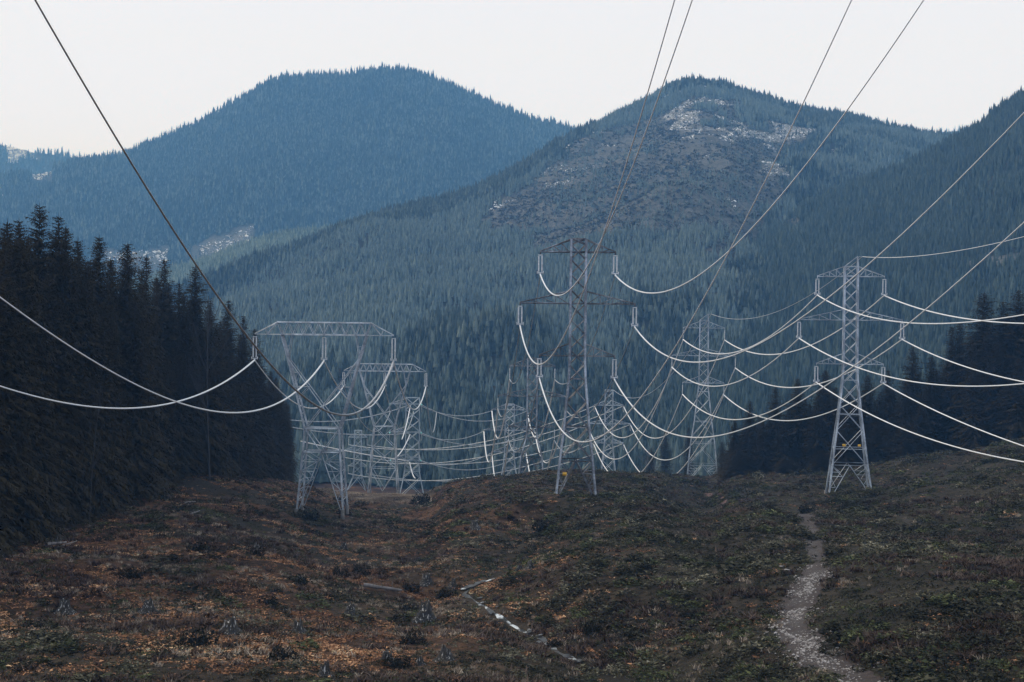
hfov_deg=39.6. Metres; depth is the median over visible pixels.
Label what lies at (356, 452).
conductor
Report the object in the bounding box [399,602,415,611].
bush
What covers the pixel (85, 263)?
conifer tree
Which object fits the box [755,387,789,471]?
conifer tree
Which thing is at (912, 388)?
conifer tree
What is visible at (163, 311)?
conifer tree
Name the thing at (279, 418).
conifer tree
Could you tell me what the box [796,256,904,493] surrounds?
lattice pylon
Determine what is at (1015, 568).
brown brush
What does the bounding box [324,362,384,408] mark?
conductor
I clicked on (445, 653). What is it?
tree stump
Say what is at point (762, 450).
conifer tree
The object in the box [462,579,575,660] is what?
stream
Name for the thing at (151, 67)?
sky
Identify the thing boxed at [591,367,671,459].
conductor
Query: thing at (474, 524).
tree stump
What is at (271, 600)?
bush
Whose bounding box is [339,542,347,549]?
tree stump
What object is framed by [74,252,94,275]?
conifer tree
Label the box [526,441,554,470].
conductor
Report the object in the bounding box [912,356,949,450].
conifer tree
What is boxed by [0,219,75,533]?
conifer tree
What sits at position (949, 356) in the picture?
conifer tree
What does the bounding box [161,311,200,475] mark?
conifer tree
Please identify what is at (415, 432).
lattice pylon
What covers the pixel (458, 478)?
conductor
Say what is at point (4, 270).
conifer tree
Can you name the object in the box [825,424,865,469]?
conifer tree
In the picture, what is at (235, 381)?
conifer tree
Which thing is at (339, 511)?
bush
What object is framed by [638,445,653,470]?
bare tree
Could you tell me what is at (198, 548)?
bush
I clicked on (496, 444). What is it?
conductor
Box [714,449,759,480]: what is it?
conifer tree
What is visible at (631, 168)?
conductor
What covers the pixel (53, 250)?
conifer tree
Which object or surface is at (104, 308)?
conifer tree
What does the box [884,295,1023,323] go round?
conductor
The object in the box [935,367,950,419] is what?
conifer tree
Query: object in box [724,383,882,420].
conductor
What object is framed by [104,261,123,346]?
conifer tree
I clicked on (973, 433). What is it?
conifer tree
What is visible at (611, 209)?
conductor
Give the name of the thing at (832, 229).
hill forest
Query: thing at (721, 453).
conifer tree
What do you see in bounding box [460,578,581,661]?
stream
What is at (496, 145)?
blue hill forest
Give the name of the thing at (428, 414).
conductor
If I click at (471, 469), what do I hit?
conductor
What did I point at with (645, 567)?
bush
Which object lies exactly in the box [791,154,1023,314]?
hill
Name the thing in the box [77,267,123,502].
conifer tree
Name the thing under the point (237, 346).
conifer tree
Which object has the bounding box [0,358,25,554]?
conifer tree
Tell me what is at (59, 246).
conifer tree
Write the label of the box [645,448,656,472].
conifer tree
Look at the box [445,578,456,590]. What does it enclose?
tree stump
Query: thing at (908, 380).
conductor
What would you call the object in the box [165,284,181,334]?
conifer tree
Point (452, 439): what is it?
conductor
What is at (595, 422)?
conductor
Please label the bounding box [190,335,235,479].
conifer tree
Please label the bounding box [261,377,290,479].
conifer tree
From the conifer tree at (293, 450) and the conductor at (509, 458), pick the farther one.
the conductor at (509, 458)
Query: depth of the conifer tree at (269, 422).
335.01 m
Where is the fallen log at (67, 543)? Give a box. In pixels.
[58,537,76,546]
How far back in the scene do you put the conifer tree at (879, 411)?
366.94 m
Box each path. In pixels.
[690,485,732,506]
[769,513,897,681]
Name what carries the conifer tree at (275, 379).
on the ground at (958, 493)
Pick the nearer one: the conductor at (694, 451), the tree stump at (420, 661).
the tree stump at (420, 661)
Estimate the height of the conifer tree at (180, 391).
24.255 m
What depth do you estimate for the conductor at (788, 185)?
101.56 m
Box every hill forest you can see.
[0,63,576,283]
[0,142,85,174]
[105,221,333,305]
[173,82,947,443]
[642,86,1023,468]
[928,125,965,132]
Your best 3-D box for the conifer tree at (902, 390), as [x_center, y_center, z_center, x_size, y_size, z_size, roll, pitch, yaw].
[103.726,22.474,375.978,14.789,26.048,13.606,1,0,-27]
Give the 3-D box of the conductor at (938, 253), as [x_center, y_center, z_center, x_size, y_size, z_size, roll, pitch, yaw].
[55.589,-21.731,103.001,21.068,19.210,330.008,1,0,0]
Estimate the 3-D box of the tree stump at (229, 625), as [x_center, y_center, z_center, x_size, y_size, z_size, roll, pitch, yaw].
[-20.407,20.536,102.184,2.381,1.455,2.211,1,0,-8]
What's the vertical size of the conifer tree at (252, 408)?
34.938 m
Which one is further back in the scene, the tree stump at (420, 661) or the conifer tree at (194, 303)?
the conifer tree at (194, 303)
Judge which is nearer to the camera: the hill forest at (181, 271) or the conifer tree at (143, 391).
the conifer tree at (143, 391)
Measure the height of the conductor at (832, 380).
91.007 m
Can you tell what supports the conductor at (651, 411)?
attached to the lattice pylon at (698, 391)
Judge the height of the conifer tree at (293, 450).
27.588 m
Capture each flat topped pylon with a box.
[251,321,396,518]
[342,363,427,492]
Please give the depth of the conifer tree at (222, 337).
300.17 m
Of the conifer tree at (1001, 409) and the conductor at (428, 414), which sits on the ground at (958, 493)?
the conifer tree at (1001, 409)
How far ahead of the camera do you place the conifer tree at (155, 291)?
268.01 m
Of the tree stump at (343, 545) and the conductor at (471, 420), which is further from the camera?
the conductor at (471, 420)
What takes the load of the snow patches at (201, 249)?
on the blue hill at (212, 238)
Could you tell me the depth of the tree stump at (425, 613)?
125.57 m
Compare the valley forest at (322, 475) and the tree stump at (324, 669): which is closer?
the tree stump at (324, 669)
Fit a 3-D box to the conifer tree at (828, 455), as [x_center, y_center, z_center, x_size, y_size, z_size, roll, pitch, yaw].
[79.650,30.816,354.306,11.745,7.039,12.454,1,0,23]
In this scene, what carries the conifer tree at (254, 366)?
on the ground at (958, 493)
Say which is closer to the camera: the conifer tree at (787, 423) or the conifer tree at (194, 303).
the conifer tree at (194, 303)
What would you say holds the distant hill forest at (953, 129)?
on the distant hill
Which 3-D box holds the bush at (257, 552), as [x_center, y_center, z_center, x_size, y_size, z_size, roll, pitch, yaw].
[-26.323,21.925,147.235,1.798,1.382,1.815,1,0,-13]
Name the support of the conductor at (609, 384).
hanging from the lattice pylon at (584, 379)
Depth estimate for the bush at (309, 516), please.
245.47 m
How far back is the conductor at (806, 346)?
331.71 m
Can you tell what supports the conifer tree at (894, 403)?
on the ground at (958, 493)
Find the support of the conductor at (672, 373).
hanging from the lattice pylon at (607, 423)
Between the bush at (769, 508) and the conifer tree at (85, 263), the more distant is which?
the conifer tree at (85, 263)
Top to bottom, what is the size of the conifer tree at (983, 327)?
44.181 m
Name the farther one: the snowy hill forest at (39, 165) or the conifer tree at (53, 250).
the snowy hill forest at (39, 165)
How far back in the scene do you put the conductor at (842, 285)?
90.45 m
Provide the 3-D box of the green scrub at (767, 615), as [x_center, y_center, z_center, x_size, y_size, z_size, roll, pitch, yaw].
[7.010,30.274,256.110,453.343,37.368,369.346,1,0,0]
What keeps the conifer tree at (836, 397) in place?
on the ground at (958, 493)
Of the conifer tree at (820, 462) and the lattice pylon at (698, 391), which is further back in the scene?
the lattice pylon at (698, 391)
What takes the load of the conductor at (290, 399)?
attached to the flat topped pylon at (308, 427)
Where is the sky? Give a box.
[0,0,1023,157]
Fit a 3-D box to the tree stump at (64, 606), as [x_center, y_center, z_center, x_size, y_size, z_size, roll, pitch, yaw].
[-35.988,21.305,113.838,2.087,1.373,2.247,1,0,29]
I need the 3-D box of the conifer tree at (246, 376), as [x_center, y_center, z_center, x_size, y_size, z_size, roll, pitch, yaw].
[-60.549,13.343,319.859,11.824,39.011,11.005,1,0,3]
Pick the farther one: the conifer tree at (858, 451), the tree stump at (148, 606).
the conifer tree at (858, 451)
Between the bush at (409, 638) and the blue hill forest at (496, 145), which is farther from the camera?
the blue hill forest at (496, 145)
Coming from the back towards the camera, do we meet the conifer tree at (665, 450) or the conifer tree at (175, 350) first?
the conifer tree at (665, 450)
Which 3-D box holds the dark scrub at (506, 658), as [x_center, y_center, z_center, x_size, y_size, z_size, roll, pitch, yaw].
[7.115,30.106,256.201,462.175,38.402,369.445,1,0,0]
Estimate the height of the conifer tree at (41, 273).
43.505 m
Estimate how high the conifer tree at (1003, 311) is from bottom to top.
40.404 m
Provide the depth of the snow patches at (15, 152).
5150.65 m
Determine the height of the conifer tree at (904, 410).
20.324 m
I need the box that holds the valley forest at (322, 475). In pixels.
[291,423,731,487]
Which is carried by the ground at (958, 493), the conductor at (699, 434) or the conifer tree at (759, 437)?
the conifer tree at (759, 437)
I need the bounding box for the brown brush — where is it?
[0,439,1023,681]
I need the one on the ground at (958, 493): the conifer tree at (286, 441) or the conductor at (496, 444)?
the conifer tree at (286, 441)
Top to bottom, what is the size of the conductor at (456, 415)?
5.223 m
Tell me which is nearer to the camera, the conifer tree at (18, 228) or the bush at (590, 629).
the bush at (590, 629)
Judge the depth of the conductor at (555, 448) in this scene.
436.71 m
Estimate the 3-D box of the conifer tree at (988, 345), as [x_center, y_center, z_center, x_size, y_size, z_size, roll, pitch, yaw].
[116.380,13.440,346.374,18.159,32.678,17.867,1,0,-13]
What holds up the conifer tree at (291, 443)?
on the ground at (958, 493)
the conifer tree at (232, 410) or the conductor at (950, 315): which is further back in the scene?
the conifer tree at (232, 410)
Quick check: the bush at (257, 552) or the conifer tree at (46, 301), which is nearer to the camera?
the bush at (257, 552)
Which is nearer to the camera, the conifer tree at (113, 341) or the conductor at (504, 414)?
the conifer tree at (113, 341)
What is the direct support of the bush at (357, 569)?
on the ground at (958, 493)
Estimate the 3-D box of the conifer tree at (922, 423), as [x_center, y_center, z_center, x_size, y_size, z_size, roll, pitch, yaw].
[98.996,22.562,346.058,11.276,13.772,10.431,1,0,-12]
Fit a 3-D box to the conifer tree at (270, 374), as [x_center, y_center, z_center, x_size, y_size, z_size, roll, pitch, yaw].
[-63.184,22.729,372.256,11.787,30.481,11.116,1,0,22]
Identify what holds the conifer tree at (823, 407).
on the ground at (958, 493)
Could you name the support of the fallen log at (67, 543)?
on the ground at (958, 493)
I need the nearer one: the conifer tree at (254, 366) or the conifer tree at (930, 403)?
the conifer tree at (254, 366)
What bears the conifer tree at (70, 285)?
on the ground at (958, 493)
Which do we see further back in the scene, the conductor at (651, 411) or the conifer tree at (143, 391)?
the conductor at (651, 411)
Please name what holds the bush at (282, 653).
on the ground at (958, 493)
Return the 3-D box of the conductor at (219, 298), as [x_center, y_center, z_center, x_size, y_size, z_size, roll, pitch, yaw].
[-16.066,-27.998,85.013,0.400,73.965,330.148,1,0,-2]
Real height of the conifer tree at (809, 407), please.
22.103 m
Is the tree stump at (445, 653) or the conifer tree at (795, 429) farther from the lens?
the conifer tree at (795, 429)
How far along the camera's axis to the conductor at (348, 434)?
503.57 m
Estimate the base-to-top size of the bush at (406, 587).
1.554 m
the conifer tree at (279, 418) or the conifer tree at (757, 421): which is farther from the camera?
the conifer tree at (757, 421)
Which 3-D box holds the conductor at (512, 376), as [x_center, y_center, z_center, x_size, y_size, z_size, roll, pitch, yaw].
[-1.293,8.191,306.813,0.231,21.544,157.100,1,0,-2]
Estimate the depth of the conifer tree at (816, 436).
360.52 m
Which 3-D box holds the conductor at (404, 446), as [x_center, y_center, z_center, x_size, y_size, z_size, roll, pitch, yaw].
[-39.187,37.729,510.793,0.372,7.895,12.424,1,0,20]
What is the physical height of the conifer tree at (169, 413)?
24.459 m
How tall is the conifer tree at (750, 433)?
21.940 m
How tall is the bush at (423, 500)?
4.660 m
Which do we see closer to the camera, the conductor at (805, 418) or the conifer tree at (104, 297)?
the conifer tree at (104, 297)
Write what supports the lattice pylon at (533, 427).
on the ground at (958, 493)
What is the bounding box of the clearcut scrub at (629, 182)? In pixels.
[482,95,816,259]
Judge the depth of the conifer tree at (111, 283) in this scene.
231.19 m
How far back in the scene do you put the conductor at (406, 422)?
511.51 m
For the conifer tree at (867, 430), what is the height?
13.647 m
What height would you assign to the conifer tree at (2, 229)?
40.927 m
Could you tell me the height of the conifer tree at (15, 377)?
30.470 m
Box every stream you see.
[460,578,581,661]
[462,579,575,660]
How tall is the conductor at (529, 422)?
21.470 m
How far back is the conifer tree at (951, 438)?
349.91 m
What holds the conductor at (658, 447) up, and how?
hanging from the lattice pylon at (698, 391)
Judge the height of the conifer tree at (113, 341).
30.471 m
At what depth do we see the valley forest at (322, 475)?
747.67 m
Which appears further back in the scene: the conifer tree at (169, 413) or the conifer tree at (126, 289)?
the conifer tree at (169, 413)
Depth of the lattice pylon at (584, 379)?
226.80 m
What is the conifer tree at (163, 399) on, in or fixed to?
on the ground at (958, 493)
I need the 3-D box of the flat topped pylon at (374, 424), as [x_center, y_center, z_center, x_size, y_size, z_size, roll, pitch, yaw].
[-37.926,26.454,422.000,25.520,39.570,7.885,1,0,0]
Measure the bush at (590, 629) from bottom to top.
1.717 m
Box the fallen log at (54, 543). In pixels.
[44,535,66,545]
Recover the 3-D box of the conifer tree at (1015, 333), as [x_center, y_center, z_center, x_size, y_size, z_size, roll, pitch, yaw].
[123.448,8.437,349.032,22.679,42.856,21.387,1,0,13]
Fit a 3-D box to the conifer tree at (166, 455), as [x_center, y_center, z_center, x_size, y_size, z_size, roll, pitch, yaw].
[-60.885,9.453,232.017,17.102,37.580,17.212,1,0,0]
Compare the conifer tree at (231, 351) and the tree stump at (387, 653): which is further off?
the conifer tree at (231, 351)
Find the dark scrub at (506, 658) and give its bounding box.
[0,440,1023,681]
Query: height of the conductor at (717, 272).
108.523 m
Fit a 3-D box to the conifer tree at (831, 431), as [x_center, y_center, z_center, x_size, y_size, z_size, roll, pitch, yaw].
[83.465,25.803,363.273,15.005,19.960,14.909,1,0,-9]
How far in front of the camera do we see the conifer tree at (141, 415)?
214.18 m
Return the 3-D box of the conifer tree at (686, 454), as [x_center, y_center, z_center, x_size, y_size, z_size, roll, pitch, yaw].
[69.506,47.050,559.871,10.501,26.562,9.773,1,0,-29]
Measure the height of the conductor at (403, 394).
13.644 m
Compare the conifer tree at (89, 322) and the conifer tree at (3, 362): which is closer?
the conifer tree at (3, 362)
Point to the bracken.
(329, 646)
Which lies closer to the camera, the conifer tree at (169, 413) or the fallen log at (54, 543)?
the fallen log at (54, 543)
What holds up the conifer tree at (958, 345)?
on the ground at (958, 493)
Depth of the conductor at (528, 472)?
655.09 m
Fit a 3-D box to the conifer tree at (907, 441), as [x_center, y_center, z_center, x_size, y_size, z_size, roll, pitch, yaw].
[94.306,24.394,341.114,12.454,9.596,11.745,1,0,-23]
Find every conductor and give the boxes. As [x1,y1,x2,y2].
[0,297,324,413]
[0,360,254,408]
[34,0,393,415]
[255,360,343,408]
[291,405,407,421]
[291,427,408,434]
[301,441,408,460]
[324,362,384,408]
[344,388,389,431]
[345,425,584,463]
[348,406,593,449]
[348,443,592,480]
[368,406,622,449]
[372,444,621,479]
[373,425,628,464]
[385,388,413,430]
[394,364,425,409]
[397,434,409,456]
[402,406,410,438]
[418,431,482,439]
[419,453,490,464]
[420,405,489,415]
[421,453,525,469]
[422,405,525,421]
[422,433,530,445]
[426,390,436,432]
[483,409,497,462]
[491,378,509,438]
[492,441,508,475]
[498,327,519,416]
[508,380,538,452]
[510,277,539,383]
[519,0,674,364]
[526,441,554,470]
[528,380,554,438]
[534,418,563,462]
[539,0,851,442]
[540,0,692,295]
[554,276,614,384]
[554,380,613,452]
[567,329,633,417]
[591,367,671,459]
[593,396,681,472]
[594,340,682,437]
[614,222,1023,437]
[614,315,710,397]
[615,0,923,293]
[624,341,723,438]
[624,395,723,473]
[630,369,734,460]
[634,112,1023,362]
[672,339,797,386]
[682,382,815,419]
[683,295,816,354]
[712,257,861,318]
[724,295,883,354]
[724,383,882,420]
[735,340,900,387]
[799,338,1023,386]
[816,382,1023,461]
[817,294,1023,323]
[862,236,1023,257]
[883,383,1023,446]
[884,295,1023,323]
[901,339,1023,382]
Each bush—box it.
[116,565,142,580]
[177,623,219,647]
[186,539,210,552]
[249,546,264,555]
[257,593,278,604]
[268,642,298,660]
[293,574,307,585]
[297,506,319,521]
[332,565,350,576]
[336,508,352,514]
[352,562,370,574]
[381,652,411,669]
[398,628,427,644]
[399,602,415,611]
[402,581,419,593]
[409,491,430,504]
[436,585,458,598]
[531,518,553,532]
[546,638,562,647]
[582,618,609,637]
[638,558,656,570]
[758,503,774,511]
[797,503,818,513]
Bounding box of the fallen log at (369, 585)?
[363,582,401,591]
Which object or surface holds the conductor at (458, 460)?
attached to the lattice pylon at (607, 423)
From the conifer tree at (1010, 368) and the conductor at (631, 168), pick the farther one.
the conifer tree at (1010, 368)
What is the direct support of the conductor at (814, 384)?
hanging from the lattice pylon at (836, 428)
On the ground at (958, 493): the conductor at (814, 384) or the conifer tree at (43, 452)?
the conifer tree at (43, 452)
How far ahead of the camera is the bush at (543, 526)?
199.88 m
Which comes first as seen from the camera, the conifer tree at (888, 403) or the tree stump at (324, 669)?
the tree stump at (324, 669)
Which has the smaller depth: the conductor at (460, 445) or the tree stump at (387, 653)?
the tree stump at (387, 653)
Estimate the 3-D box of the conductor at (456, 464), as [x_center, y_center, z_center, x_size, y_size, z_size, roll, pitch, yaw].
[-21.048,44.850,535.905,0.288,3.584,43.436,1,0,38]
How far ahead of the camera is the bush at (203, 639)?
96.66 m
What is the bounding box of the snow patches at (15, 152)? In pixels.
[3,145,36,162]
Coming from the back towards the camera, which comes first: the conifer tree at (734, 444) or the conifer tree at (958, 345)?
the conifer tree at (734, 444)
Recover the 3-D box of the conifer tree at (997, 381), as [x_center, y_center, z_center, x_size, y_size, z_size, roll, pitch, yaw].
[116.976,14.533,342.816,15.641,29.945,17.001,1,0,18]
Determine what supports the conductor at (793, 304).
attached to the lattice pylon at (698, 391)
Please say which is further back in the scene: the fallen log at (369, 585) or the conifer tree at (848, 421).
the conifer tree at (848, 421)
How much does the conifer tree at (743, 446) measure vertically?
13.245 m
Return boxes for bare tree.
[76,376,113,521]
[181,292,231,481]
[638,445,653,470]
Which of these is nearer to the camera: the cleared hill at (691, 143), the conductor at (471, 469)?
the conductor at (471, 469)
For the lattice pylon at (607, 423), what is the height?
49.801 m
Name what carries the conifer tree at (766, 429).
on the ground at (958, 493)
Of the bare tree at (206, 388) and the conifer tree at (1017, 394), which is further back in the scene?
the conifer tree at (1017, 394)
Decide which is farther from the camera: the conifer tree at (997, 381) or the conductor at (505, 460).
the conductor at (505, 460)
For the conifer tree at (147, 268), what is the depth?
248.88 m
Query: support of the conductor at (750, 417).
attached to the lattice pylon at (836, 428)
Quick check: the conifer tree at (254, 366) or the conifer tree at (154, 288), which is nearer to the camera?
the conifer tree at (154, 288)
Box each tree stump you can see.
[53,598,76,614]
[138,597,157,614]
[218,616,240,634]
[292,618,306,633]
[317,660,333,676]
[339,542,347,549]
[345,601,356,614]
[381,649,394,661]
[412,599,437,622]
[416,655,426,665]
[419,573,433,586]
[432,643,454,661]
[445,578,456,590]
[469,519,479,530]
[513,565,522,572]
[525,560,533,570]
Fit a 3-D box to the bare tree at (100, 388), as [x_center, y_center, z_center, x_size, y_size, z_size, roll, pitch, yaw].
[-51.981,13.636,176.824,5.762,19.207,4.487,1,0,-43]
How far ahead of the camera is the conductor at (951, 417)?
229.86 m
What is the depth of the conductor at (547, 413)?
418.87 m
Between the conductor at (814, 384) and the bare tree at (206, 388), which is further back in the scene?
the conductor at (814, 384)
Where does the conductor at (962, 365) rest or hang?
attached to the lattice pylon at (836, 428)
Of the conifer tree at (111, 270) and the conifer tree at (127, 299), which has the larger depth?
the conifer tree at (127, 299)
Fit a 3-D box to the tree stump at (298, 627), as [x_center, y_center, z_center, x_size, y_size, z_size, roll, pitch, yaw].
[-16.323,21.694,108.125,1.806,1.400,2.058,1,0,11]
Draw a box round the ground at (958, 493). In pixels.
[0,440,1023,681]
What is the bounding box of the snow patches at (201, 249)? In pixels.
[2,171,250,265]
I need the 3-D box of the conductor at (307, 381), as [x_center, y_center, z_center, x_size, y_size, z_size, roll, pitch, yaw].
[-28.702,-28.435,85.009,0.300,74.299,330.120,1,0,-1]
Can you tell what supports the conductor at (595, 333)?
hanging from the lattice pylon at (584, 379)
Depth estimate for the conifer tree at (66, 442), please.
173.95 m
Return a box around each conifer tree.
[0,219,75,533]
[0,228,30,278]
[0,238,74,541]
[0,239,70,540]
[0,240,52,539]
[0,276,66,553]
[0,306,37,553]
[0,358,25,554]
[9,220,67,536]
[16,203,95,523]
[21,268,75,539]
[35,274,93,526]
[35,305,78,529]
[41,298,106,528]
[44,216,109,517]
[47,235,63,272]
[49,228,106,517]
[52,255,122,523]
[66,240,111,419]
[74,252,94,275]
[75,282,131,521]
[76,259,96,289]
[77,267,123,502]
[80,237,141,502]
[86,260,125,378]
[89,320,134,517]
[93,303,144,510]
[98,305,141,493]
[102,257,160,493]
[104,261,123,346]
[108,242,178,499]
[115,278,168,497]
[115,292,167,503]
[117,264,167,479]
[117,341,150,493]
[128,308,165,489]
[133,267,171,476]
[135,286,188,496]
[136,252,178,468]
[144,308,179,493]
[148,256,206,475]
[148,275,161,318]
[150,280,171,342]
[159,355,185,484]
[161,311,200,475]
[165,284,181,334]
[166,283,210,475]
[168,354,201,479]
[177,305,212,470]
[180,266,238,478]
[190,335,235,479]
[199,303,237,478]
[211,324,250,479]
[215,322,248,477]
[217,299,255,476]
[226,336,250,476]
[232,316,267,476]
[234,339,266,477]
[235,334,248,375]
[237,403,261,475]
[247,329,282,479]
[247,356,275,479]
[255,366,281,477]
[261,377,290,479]
[265,371,288,480]
[267,385,291,479]
[273,378,297,480]
[278,390,297,481]
[284,401,300,480]
[287,405,297,481]
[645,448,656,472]
[657,430,674,475]
[680,428,697,475]
[712,448,732,481]
[714,442,726,471]
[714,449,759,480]
[716,438,756,482]
[720,417,741,476]
[736,401,761,470]
[749,423,775,473]
[751,417,766,452]
[753,412,783,451]
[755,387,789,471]
[755,419,769,469]
[768,457,801,473]
[772,378,814,465]
[781,415,791,438]
[796,371,847,465]
[797,410,835,472]
[803,404,814,441]
[803,450,833,471]
[809,451,837,470]
[821,403,852,459]
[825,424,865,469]
[828,388,850,430]
[838,435,876,466]
[842,390,856,425]
[845,400,858,447]
[849,375,886,452]
[859,424,873,463]
[861,422,891,462]
[866,414,889,455]
[872,371,901,446]
[873,399,893,435]
[878,423,927,460]
[882,392,916,460]
[882,417,898,460]
[884,390,898,424]
[888,347,933,436]
[897,379,906,403]
[909,406,939,453]
[911,400,934,445]
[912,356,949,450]
[913,382,946,453]
[926,412,956,450]
[932,293,1021,450]
[933,327,964,445]
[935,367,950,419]
[938,387,967,450]
[939,323,969,448]
[943,342,1000,450]
[952,361,988,450]
[953,331,1011,448]
[964,340,1016,441]
[972,426,1004,448]
[985,301,1019,429]
[986,290,1023,416]
[987,358,1023,441]
[991,386,1012,441]
[999,358,1017,423]
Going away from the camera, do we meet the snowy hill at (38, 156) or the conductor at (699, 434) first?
the conductor at (699, 434)
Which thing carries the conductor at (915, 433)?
attached to the lattice pylon at (836, 428)
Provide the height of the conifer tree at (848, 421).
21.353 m
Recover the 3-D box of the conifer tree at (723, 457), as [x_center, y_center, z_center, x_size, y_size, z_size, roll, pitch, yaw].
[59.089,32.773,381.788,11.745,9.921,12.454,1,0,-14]
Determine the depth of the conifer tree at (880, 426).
358.13 m
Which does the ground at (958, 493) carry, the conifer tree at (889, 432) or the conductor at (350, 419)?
the conifer tree at (889, 432)
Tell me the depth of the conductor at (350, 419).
509.90 m
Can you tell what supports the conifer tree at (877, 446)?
on the ground at (958, 493)
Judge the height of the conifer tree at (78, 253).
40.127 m
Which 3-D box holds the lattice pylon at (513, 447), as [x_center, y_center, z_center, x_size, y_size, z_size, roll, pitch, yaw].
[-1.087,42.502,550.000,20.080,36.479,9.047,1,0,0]
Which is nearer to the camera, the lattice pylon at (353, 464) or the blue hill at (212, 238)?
the lattice pylon at (353, 464)
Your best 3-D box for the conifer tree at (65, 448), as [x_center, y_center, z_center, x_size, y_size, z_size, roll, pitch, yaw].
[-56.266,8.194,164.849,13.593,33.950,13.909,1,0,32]
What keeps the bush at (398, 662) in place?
on the ground at (958, 493)
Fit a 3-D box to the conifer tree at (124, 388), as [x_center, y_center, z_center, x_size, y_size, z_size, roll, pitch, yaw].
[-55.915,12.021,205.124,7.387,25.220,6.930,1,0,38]
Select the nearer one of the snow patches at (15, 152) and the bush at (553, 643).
the bush at (553, 643)
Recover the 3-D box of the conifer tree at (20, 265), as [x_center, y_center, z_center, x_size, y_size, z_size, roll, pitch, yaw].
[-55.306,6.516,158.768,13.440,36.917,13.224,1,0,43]
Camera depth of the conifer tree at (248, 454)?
312.37 m
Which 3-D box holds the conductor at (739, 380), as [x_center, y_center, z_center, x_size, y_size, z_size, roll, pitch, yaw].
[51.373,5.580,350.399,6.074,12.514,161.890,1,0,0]
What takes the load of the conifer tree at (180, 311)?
on the ground at (958, 493)
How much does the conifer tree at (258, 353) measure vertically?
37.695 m
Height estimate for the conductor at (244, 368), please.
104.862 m
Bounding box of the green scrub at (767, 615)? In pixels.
[0,441,1023,678]
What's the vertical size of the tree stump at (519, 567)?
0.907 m
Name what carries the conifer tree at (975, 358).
on the ground at (958, 493)
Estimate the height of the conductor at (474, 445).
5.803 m
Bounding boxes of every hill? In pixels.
[0,75,559,274]
[0,145,70,174]
[209,89,900,484]
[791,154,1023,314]
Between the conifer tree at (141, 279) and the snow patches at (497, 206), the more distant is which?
the snow patches at (497, 206)
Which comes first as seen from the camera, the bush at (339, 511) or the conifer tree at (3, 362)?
the conifer tree at (3, 362)
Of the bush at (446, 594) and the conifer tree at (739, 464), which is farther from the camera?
the conifer tree at (739, 464)
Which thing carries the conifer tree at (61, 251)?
on the ground at (958, 493)
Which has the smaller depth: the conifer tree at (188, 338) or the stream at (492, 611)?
the stream at (492, 611)
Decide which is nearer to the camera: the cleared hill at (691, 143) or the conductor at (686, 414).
the conductor at (686, 414)
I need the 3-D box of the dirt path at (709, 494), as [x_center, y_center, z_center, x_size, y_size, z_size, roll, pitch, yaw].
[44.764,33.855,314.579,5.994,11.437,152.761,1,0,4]
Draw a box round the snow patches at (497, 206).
[489,96,813,209]
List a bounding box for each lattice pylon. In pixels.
[345,430,370,490]
[389,397,423,493]
[483,403,534,474]
[497,358,565,473]
[517,238,637,494]
[586,390,630,470]
[671,314,735,475]
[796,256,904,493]
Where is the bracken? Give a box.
[0,453,1023,681]
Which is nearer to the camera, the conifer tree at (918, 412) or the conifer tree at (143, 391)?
the conifer tree at (143, 391)
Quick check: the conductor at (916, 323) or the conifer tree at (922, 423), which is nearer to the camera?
the conductor at (916, 323)
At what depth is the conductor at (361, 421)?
540.50 m
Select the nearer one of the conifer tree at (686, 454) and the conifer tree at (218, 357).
the conifer tree at (218, 357)
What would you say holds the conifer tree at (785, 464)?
on the ground at (958, 493)
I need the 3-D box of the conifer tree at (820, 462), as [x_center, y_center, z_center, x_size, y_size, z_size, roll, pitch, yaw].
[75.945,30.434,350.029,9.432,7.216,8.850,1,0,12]
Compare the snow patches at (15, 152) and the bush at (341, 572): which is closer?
the bush at (341, 572)
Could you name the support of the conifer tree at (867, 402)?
on the ground at (958, 493)
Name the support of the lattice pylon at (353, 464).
on the ground at (958, 493)
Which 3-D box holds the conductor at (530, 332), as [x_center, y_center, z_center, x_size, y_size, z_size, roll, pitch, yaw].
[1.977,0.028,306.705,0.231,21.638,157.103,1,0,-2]
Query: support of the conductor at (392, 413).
attached to the flat topped pylon at (374, 424)
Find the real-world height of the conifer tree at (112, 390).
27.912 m

